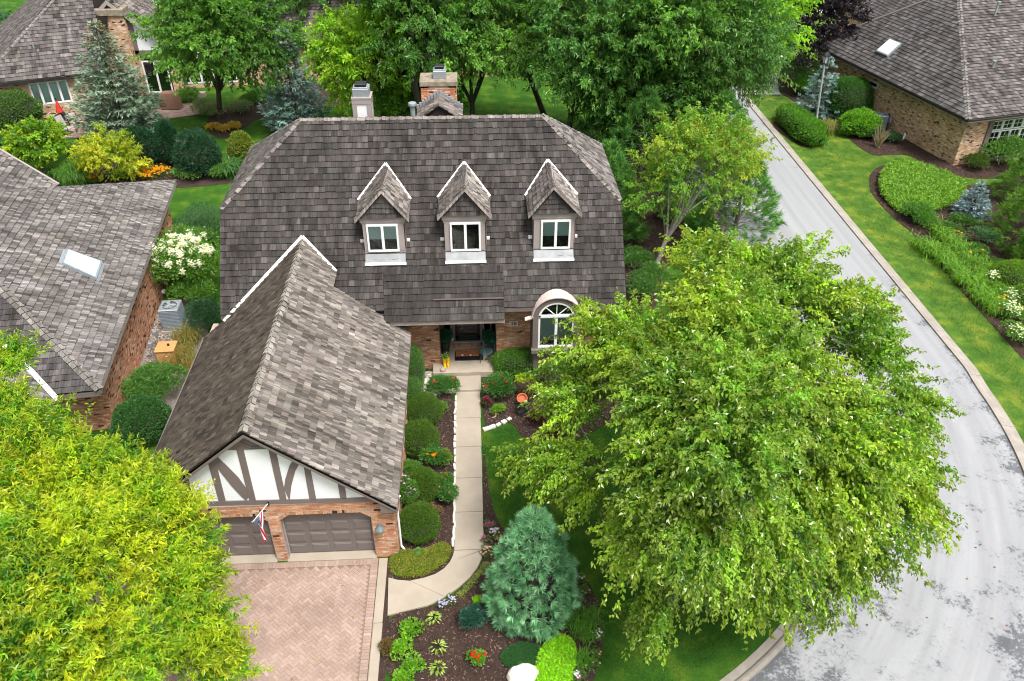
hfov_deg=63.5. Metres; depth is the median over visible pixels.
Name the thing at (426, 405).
yew ball
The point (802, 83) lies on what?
leafy shrub
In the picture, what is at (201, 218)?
willow shrub
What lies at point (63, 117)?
patio table
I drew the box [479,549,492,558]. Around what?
bedding flower
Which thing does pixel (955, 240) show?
daylily
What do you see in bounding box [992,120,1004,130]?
window
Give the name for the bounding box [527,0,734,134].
shade tree
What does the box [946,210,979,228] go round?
leafy shrub
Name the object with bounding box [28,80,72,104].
window
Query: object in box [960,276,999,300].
daylily
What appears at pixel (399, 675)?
green perennial
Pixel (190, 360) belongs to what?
feather grass
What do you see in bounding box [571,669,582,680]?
bedding flower
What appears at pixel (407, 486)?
clematis
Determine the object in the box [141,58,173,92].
window
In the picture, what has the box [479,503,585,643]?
white pine
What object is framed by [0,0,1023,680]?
lawn
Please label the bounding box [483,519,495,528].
bedding flower
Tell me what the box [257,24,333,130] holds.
spruce tree
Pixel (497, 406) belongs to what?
green perennial
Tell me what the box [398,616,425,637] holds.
green perennial
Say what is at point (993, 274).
white hydrangea
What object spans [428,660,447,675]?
hosta
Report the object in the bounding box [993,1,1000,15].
roof vent pipe
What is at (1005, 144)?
leafy shrub
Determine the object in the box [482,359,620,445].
mulch bed
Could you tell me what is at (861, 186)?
grass
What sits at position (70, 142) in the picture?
leafy shrub
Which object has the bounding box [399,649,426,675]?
green perennial
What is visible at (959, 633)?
road
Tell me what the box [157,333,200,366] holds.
feather grass
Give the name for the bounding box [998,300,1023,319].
white hydrangea
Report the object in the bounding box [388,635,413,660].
green perennial
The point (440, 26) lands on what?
shade tree
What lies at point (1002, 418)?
kerb
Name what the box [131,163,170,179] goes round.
black eyed susan
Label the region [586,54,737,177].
shade tree
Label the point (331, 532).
garage door
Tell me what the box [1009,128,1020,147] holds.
window
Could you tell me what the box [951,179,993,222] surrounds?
spruce tree
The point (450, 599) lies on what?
bedding flower
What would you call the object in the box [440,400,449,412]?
leafy shrub
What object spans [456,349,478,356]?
welcome plank mat
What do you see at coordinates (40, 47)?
neighbour house
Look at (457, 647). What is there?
mulch bed
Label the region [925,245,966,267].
daylily
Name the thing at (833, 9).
ornamental tree
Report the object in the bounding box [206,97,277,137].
mulch bed
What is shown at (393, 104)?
shade tree
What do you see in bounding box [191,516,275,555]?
garage door
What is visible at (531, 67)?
shade tree
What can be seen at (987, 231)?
leafy shrub
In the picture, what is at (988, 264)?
daylily
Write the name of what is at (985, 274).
daylily
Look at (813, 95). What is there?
spruce tree
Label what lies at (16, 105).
shrub
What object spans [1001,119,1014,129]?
window
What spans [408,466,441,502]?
yew ball
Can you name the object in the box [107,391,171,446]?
round shrub
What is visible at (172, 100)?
covered grill
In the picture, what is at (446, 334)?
topiary
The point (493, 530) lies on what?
bedding flower
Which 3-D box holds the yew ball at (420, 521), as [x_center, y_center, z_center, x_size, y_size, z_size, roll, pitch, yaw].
[-2.876,5.565,25.477,1.436,1.264,1.463,-2,36,-3]
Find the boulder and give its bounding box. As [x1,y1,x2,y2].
[506,663,538,680]
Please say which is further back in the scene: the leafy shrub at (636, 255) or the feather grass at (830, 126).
the feather grass at (830, 126)
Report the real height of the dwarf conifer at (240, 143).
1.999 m
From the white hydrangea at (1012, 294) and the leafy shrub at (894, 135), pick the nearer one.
the white hydrangea at (1012, 294)
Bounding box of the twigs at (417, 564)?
[392,547,447,576]
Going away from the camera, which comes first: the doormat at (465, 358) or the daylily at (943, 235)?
the doormat at (465, 358)
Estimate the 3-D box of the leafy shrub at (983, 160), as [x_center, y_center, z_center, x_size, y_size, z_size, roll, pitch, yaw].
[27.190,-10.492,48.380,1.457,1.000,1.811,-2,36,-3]
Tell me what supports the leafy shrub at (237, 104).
on the mulch bed at (244, 118)
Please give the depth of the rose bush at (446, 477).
26.98 m
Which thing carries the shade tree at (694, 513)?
on the mulch bed at (718, 587)
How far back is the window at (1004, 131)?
48.75 m
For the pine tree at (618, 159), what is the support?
on the lawn at (502, 98)
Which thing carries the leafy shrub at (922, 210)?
on the mulch bed at (921, 230)
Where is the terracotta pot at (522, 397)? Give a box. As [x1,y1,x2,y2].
[516,384,530,401]
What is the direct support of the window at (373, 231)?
in the brick house at (359, 256)
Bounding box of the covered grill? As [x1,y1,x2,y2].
[160,90,182,109]
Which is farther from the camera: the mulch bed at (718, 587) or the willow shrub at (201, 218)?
the willow shrub at (201, 218)
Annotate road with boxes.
[696,87,1023,680]
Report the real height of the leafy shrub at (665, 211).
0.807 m
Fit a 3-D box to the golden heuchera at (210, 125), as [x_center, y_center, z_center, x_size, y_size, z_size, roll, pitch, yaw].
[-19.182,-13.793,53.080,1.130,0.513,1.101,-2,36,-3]
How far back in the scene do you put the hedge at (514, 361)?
31.97 m
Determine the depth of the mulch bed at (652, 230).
41.22 m
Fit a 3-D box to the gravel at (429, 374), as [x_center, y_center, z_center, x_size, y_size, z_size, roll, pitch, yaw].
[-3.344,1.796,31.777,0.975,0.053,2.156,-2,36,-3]
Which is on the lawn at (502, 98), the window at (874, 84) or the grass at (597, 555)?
the grass at (597, 555)
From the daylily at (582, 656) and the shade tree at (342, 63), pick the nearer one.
the daylily at (582, 656)
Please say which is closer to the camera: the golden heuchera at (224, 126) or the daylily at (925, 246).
the daylily at (925, 246)
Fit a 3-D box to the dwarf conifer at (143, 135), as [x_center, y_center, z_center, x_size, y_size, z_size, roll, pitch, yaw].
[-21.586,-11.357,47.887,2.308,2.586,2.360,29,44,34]
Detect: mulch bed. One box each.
[52,159,233,187]
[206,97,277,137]
[274,79,375,107]
[384,453,602,680]
[387,368,455,580]
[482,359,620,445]
[613,443,795,596]
[623,188,684,312]
[773,121,812,146]
[778,64,1009,178]
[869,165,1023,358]
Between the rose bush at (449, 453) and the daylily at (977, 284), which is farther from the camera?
the daylily at (977, 284)
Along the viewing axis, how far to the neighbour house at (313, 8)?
60.13 m
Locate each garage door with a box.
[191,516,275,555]
[283,512,374,552]
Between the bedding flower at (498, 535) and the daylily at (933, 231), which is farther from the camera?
the daylily at (933, 231)
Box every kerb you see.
[686,163,839,680]
[706,53,1023,473]
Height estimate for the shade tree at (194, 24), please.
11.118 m
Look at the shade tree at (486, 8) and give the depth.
44.17 m
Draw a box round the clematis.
[400,475,419,506]
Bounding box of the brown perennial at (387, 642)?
[377,637,398,657]
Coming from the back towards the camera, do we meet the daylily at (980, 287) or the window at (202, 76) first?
the window at (202, 76)
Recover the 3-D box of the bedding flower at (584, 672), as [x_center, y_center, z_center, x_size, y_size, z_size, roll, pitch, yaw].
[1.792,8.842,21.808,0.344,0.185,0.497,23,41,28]
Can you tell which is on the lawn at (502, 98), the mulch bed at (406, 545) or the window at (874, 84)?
the mulch bed at (406, 545)
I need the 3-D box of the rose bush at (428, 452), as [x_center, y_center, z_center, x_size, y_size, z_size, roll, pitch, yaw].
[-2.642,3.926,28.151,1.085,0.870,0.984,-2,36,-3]
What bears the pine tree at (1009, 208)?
on the mulch bed at (921, 230)
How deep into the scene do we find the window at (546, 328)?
30.90 m
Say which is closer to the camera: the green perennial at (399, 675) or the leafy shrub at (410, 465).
the green perennial at (399, 675)
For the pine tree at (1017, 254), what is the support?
on the mulch bed at (921, 230)
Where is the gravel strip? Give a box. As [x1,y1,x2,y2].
[126,297,207,440]
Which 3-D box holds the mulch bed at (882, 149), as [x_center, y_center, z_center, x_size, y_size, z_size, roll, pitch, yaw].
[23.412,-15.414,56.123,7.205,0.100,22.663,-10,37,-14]
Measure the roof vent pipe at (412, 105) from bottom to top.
1.033 m
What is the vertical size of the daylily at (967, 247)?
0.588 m
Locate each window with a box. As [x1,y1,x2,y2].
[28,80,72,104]
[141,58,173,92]
[183,52,237,83]
[366,224,399,251]
[450,222,480,251]
[538,312,573,347]
[540,219,570,248]
[869,79,877,88]
[985,130,1000,154]
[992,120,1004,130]
[992,129,1010,154]
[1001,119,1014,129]
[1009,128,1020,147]
[1012,118,1023,127]
[1016,127,1023,146]
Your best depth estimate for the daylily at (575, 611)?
23.26 m
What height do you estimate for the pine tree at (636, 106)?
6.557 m
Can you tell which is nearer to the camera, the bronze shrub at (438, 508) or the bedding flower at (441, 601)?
the bedding flower at (441, 601)
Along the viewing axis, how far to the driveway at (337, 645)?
23.37 m
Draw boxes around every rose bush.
[419,443,449,466]
[425,373,461,396]
[436,482,459,504]
[437,471,454,486]
[438,447,453,466]
[480,371,516,398]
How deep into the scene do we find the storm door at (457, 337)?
33.56 m
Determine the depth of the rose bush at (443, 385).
31.10 m
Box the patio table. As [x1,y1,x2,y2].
[50,114,69,124]
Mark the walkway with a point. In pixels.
(457, 571)
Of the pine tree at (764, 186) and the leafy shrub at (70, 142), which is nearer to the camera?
the pine tree at (764, 186)
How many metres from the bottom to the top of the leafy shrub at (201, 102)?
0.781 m
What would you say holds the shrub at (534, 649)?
on the mulch bed at (457, 647)
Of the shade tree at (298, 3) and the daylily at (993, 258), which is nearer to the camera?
the daylily at (993, 258)
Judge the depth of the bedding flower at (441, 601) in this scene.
23.59 m
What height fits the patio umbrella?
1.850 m
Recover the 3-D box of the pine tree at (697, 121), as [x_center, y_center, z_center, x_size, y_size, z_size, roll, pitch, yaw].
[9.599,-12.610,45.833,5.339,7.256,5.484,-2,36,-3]
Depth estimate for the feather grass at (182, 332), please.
33.77 m
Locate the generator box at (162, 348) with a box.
[154,340,177,365]
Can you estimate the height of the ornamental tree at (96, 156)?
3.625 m
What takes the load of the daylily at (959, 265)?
on the mulch bed at (921, 230)
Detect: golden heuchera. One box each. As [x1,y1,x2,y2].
[204,122,219,129]
[215,123,230,131]
[227,120,241,129]
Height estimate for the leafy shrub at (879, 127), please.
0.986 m
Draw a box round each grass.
[46,158,94,185]
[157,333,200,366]
[160,322,208,350]
[171,347,196,378]
[174,216,219,247]
[481,318,757,680]
[761,100,1023,404]
[819,115,843,137]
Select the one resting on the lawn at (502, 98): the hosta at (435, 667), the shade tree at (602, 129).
the shade tree at (602, 129)
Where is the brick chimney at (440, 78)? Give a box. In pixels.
[419,64,456,101]
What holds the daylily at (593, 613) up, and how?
on the mulch bed at (457, 647)
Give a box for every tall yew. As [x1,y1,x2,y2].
[407,376,423,401]
[409,343,425,387]
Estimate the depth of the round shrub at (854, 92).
53.78 m
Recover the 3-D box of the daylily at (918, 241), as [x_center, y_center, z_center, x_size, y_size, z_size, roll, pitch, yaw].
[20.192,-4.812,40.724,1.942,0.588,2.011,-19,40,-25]
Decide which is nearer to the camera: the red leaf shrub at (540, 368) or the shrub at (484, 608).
the shrub at (484, 608)
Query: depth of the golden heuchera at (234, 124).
53.09 m
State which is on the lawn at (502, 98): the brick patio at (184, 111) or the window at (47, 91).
the brick patio at (184, 111)
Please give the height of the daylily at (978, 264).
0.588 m
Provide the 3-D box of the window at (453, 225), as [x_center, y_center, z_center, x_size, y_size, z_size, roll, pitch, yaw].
[-1.699,-3.914,30.171,1.107,1.158,0.620,-2,36,-3]
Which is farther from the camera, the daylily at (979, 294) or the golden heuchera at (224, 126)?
the golden heuchera at (224, 126)
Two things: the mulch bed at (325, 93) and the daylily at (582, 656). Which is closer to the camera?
the daylily at (582, 656)
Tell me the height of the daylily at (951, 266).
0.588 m
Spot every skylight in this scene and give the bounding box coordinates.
[58,249,104,281]
[876,39,900,56]
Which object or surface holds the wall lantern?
attached to the brick house at (359, 256)
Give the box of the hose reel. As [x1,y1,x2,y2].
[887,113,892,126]
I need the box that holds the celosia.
[480,395,493,405]
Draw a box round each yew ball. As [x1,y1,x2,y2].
[399,500,441,544]
[404,417,440,457]
[407,390,442,423]
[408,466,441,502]
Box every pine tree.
[602,138,652,250]
[610,84,686,212]
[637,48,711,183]
[670,88,765,205]
[690,147,788,244]
[976,186,1023,258]
[989,151,1023,211]
[1002,227,1023,261]
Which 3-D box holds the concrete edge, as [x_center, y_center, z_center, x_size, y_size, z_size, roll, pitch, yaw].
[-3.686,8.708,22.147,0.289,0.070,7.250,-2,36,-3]
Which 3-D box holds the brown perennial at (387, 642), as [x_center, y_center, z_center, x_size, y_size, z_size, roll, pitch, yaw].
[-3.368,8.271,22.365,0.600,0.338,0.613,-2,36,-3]
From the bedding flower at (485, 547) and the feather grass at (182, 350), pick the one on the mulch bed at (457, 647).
the bedding flower at (485, 547)
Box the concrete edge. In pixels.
[367,558,387,680]
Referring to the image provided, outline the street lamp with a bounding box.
[815,50,830,117]
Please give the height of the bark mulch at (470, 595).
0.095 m
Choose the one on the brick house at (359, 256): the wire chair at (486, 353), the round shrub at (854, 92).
the wire chair at (486, 353)
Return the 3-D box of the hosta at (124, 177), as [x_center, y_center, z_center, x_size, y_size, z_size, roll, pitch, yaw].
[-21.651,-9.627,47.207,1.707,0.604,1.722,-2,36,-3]
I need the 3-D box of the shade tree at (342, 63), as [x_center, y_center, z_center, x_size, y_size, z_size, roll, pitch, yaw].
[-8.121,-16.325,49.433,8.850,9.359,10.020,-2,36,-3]
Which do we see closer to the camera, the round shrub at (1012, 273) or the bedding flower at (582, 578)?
the bedding flower at (582, 578)
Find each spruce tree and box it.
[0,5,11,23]
[64,18,168,142]
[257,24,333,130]
[791,56,839,118]
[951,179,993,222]
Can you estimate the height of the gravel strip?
0.001 m
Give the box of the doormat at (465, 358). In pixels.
[455,351,482,360]
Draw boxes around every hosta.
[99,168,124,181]
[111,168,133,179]
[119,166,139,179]
[425,611,441,625]
[428,639,447,654]
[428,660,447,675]
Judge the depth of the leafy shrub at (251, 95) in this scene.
56.36 m
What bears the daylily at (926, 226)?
on the mulch bed at (921, 230)
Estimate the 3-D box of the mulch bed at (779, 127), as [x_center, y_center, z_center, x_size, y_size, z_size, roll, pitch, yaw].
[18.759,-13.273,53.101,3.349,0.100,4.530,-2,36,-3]
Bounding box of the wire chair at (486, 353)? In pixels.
[478,340,495,362]
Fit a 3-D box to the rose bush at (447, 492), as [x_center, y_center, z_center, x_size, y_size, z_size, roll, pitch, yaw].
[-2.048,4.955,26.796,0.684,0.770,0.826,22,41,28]
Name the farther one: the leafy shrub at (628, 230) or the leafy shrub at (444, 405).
the leafy shrub at (628, 230)
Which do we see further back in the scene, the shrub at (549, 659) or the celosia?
the celosia
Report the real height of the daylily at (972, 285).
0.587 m
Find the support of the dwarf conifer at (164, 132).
on the mulch bed at (203, 180)
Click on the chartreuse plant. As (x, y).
(519, 378)
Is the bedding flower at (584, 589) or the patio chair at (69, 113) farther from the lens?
the patio chair at (69, 113)
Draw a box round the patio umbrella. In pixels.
[55,98,63,113]
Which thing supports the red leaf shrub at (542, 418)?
on the mulch bed at (523, 432)
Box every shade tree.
[0,327,273,680]
[124,0,310,118]
[275,0,355,23]
[298,0,432,116]
[351,0,515,103]
[370,58,470,116]
[381,0,538,114]
[409,0,599,114]
[469,0,677,127]
[490,221,967,669]
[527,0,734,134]
[561,53,674,172]
[571,0,784,82]
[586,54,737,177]
[592,0,805,116]
[705,0,823,64]
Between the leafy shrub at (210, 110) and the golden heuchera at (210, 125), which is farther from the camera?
the leafy shrub at (210, 110)
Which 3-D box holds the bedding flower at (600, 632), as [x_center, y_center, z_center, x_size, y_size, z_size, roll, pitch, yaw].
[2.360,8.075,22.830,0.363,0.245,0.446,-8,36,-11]
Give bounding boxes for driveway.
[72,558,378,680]
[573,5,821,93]
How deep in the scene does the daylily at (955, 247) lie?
40.17 m
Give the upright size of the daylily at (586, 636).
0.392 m
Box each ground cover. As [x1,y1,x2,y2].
[388,541,451,577]
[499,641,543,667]
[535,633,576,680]
[878,158,967,214]
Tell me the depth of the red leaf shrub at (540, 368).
31.68 m
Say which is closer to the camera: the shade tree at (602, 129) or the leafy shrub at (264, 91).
the shade tree at (602, 129)
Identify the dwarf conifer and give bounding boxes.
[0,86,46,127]
[119,124,159,164]
[153,118,179,164]
[171,126,223,175]
[225,130,255,161]
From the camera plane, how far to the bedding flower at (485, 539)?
25.54 m
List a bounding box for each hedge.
[488,346,536,377]
[774,102,830,146]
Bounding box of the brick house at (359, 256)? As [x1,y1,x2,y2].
[141,90,625,564]
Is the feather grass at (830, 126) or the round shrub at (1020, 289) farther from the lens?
the feather grass at (830, 126)
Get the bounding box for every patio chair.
[54,114,76,132]
[61,107,75,119]
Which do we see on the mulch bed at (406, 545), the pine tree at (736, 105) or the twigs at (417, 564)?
the twigs at (417, 564)
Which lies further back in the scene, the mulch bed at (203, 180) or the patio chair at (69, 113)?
the patio chair at (69, 113)
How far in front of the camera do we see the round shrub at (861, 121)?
51.86 m
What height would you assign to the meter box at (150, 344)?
0.842 m
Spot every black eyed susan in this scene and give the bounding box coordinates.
[79,171,99,182]
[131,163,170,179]
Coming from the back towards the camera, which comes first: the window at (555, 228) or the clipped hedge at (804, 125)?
the clipped hedge at (804, 125)
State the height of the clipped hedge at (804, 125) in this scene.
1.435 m
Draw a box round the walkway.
[388,375,483,615]
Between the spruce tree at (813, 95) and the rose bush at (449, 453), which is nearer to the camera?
the rose bush at (449, 453)
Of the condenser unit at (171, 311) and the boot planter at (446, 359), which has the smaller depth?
the boot planter at (446, 359)
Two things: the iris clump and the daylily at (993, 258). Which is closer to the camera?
the daylily at (993, 258)
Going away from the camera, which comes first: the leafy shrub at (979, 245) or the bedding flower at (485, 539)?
the bedding flower at (485, 539)
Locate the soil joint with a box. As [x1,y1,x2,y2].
[378,571,391,680]
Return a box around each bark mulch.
[384,189,791,680]
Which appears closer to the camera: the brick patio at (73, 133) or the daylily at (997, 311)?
the daylily at (997, 311)
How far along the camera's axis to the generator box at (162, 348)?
32.53 m
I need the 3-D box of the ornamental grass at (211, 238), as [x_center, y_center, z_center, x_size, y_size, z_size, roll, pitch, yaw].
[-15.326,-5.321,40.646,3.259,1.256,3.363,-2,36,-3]
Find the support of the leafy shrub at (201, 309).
on the lawn at (502, 98)
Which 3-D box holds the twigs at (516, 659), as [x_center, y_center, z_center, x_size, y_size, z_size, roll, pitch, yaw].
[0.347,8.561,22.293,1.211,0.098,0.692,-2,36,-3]
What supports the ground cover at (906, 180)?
on the mulch bed at (921, 230)
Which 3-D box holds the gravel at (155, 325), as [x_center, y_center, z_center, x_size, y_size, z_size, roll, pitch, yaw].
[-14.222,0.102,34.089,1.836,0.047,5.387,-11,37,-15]
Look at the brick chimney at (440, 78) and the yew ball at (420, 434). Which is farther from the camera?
the brick chimney at (440, 78)
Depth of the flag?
23.28 m
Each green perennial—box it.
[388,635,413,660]
[392,667,414,680]
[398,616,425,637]
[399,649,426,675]
[489,402,505,414]
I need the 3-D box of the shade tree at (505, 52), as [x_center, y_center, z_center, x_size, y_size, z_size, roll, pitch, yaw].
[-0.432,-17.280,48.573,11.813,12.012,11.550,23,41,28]
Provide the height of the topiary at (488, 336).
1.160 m
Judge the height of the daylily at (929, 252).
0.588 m
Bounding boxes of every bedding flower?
[436,598,449,607]
[444,592,457,605]
[479,534,492,543]
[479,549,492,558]
[481,543,493,550]
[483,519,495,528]
[487,526,499,533]
[492,531,502,540]
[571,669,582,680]
[572,669,587,680]
[576,571,587,582]
[578,583,590,594]
[585,658,600,671]
[588,645,601,659]
[591,626,603,641]
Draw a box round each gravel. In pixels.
[143,313,188,378]
[422,371,436,395]
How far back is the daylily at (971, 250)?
39.87 m
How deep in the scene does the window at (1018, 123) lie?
48.58 m
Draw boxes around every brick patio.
[60,117,161,138]
[143,102,201,120]
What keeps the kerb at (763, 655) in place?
on the road
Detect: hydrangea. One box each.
[147,224,219,286]
[986,269,1002,281]
[998,287,1022,304]
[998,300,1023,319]
[998,319,1023,341]
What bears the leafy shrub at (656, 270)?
on the mulch bed at (652, 230)
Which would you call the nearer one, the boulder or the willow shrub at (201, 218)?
the boulder
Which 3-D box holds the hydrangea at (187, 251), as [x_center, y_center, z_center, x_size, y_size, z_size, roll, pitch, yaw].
[-14.611,-3.739,37.029,3.648,2.948,4.636,-2,36,-3]
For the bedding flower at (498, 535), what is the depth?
25.60 m
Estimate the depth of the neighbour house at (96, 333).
31.64 m
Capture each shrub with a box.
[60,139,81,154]
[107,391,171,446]
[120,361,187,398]
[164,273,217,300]
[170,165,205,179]
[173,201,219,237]
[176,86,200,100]
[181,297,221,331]
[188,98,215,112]
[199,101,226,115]
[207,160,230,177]
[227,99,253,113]
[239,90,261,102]
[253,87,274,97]
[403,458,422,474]
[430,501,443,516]
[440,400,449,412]
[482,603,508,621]
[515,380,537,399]
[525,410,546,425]
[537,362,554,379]
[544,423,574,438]
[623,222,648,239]
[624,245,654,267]
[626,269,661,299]
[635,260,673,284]
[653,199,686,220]
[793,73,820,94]
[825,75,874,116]
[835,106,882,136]
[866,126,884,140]
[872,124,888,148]
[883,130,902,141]
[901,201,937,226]
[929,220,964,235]
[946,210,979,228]
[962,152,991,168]
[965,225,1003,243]
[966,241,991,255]
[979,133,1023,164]
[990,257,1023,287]
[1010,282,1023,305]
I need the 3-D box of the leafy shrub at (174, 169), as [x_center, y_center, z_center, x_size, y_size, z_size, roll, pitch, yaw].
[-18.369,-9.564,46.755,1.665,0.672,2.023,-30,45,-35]
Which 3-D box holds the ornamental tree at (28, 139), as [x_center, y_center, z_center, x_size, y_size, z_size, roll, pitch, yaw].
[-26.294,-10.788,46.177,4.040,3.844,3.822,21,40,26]
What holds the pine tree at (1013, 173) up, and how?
on the mulch bed at (921, 230)
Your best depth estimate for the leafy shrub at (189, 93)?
56.84 m
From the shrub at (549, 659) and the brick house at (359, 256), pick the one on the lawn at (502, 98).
the brick house at (359, 256)
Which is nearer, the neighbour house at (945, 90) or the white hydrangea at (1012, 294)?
the white hydrangea at (1012, 294)
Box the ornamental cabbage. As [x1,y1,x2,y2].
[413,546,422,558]
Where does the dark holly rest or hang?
on the mulch bed at (457, 647)
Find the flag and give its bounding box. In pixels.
[251,502,269,542]
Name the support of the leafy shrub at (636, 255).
on the bark mulch at (470, 595)
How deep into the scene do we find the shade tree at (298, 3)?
58.88 m
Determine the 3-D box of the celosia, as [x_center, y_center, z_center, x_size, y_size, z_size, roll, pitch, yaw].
[-0.915,2.204,30.739,0.510,0.367,0.517,19,40,25]
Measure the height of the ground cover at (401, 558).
0.309 m
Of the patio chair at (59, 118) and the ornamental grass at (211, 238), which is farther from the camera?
the patio chair at (59, 118)
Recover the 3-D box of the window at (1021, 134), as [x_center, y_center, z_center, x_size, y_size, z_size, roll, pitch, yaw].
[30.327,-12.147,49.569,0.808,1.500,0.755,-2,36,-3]
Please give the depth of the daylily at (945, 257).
39.36 m
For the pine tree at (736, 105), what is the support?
on the lawn at (502, 98)
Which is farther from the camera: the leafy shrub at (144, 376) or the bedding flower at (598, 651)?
the leafy shrub at (144, 376)
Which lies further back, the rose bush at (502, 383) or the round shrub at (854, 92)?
the round shrub at (854, 92)
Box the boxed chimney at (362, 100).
[351,81,373,116]
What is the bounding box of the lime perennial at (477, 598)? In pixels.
[472,594,482,604]
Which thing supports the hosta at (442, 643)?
on the mulch bed at (457, 647)
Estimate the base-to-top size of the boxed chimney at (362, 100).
3.530 m
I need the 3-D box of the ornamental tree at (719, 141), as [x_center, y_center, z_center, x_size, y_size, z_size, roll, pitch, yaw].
[8.382,-7.065,37.943,7.167,7.720,5.849,-2,36,-3]
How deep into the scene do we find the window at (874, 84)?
54.18 m
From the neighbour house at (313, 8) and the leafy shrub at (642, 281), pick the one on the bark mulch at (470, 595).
the leafy shrub at (642, 281)
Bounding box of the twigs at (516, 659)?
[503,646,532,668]
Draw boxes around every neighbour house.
[0,0,295,125]
[0,148,177,431]
[278,0,496,78]
[813,0,1023,164]
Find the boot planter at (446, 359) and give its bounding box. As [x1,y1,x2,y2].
[440,351,451,368]
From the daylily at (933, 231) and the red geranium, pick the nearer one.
the red geranium
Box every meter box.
[148,342,156,358]
[152,330,157,340]
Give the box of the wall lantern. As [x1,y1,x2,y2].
[375,524,384,537]
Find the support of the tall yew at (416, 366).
on the mulch bed at (406, 545)
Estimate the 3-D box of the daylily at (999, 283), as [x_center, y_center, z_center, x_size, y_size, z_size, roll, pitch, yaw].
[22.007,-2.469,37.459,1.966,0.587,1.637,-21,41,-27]
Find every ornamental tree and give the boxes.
[0,115,70,173]
[65,120,152,182]
[621,98,782,263]
[780,0,874,66]
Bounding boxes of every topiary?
[440,328,452,353]
[481,329,495,355]
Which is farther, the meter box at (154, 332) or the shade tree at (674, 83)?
the shade tree at (674, 83)
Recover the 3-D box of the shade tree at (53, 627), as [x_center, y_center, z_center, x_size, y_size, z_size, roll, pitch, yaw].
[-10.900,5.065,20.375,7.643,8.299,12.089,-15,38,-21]
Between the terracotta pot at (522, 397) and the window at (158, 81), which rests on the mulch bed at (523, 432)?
the terracotta pot at (522, 397)
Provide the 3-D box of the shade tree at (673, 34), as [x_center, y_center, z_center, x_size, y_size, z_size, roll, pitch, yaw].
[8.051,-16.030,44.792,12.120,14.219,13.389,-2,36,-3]
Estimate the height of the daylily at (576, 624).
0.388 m
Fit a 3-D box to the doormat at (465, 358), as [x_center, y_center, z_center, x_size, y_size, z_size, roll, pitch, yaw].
[-1.723,0.608,33.051,1.120,0.020,0.620,-2,36,-3]
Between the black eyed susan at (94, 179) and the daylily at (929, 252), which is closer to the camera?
the daylily at (929, 252)
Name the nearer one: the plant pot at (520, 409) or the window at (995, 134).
the plant pot at (520, 409)
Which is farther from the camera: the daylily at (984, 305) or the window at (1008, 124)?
the window at (1008, 124)
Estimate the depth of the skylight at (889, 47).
53.43 m
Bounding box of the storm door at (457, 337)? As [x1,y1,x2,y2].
[455,324,479,339]
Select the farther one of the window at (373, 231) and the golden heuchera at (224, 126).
the golden heuchera at (224, 126)
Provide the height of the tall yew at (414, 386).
1.434 m
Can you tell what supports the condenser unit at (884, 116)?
on the mulch bed at (882, 149)
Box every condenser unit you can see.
[158,300,188,333]
[875,111,888,131]
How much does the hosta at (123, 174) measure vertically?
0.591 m
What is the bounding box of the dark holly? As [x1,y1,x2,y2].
[458,602,488,629]
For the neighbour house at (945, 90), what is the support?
on the lawn at (502, 98)
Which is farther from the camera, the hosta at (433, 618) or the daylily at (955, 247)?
the daylily at (955, 247)
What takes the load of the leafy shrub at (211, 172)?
on the mulch bed at (203, 180)
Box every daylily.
[547,598,590,627]
[558,642,598,671]
[562,607,593,640]
[567,614,604,646]
[577,603,612,629]
[907,228,943,250]
[918,236,952,256]
[918,240,955,262]
[919,213,949,228]
[923,220,954,239]
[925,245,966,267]
[929,246,965,265]
[931,225,968,245]
[936,258,977,277]
[939,238,973,256]
[940,229,973,245]
[943,258,984,278]
[948,242,981,261]
[950,267,983,288]
[950,268,994,290]
[956,240,986,255]
[956,249,990,266]
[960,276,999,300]
[961,272,996,291]
[963,254,993,272]
[964,284,1005,306]
[968,258,995,274]
[973,255,1005,268]
[974,289,1005,310]
[976,267,1001,285]
[979,293,1009,319]
[984,292,1020,314]
[985,275,1012,293]
[989,277,1014,295]
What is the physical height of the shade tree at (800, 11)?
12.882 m
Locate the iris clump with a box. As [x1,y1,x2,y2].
[205,153,243,180]
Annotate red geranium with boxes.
[465,647,487,666]
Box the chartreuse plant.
[514,372,533,382]
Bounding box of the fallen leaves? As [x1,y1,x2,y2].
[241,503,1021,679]
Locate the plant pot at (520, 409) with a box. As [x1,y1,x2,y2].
[515,402,528,415]
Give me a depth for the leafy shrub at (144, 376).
30.53 m
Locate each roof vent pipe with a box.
[408,101,416,115]
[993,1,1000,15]
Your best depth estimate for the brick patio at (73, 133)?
52.91 m
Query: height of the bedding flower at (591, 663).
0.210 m
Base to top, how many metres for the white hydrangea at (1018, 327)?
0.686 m

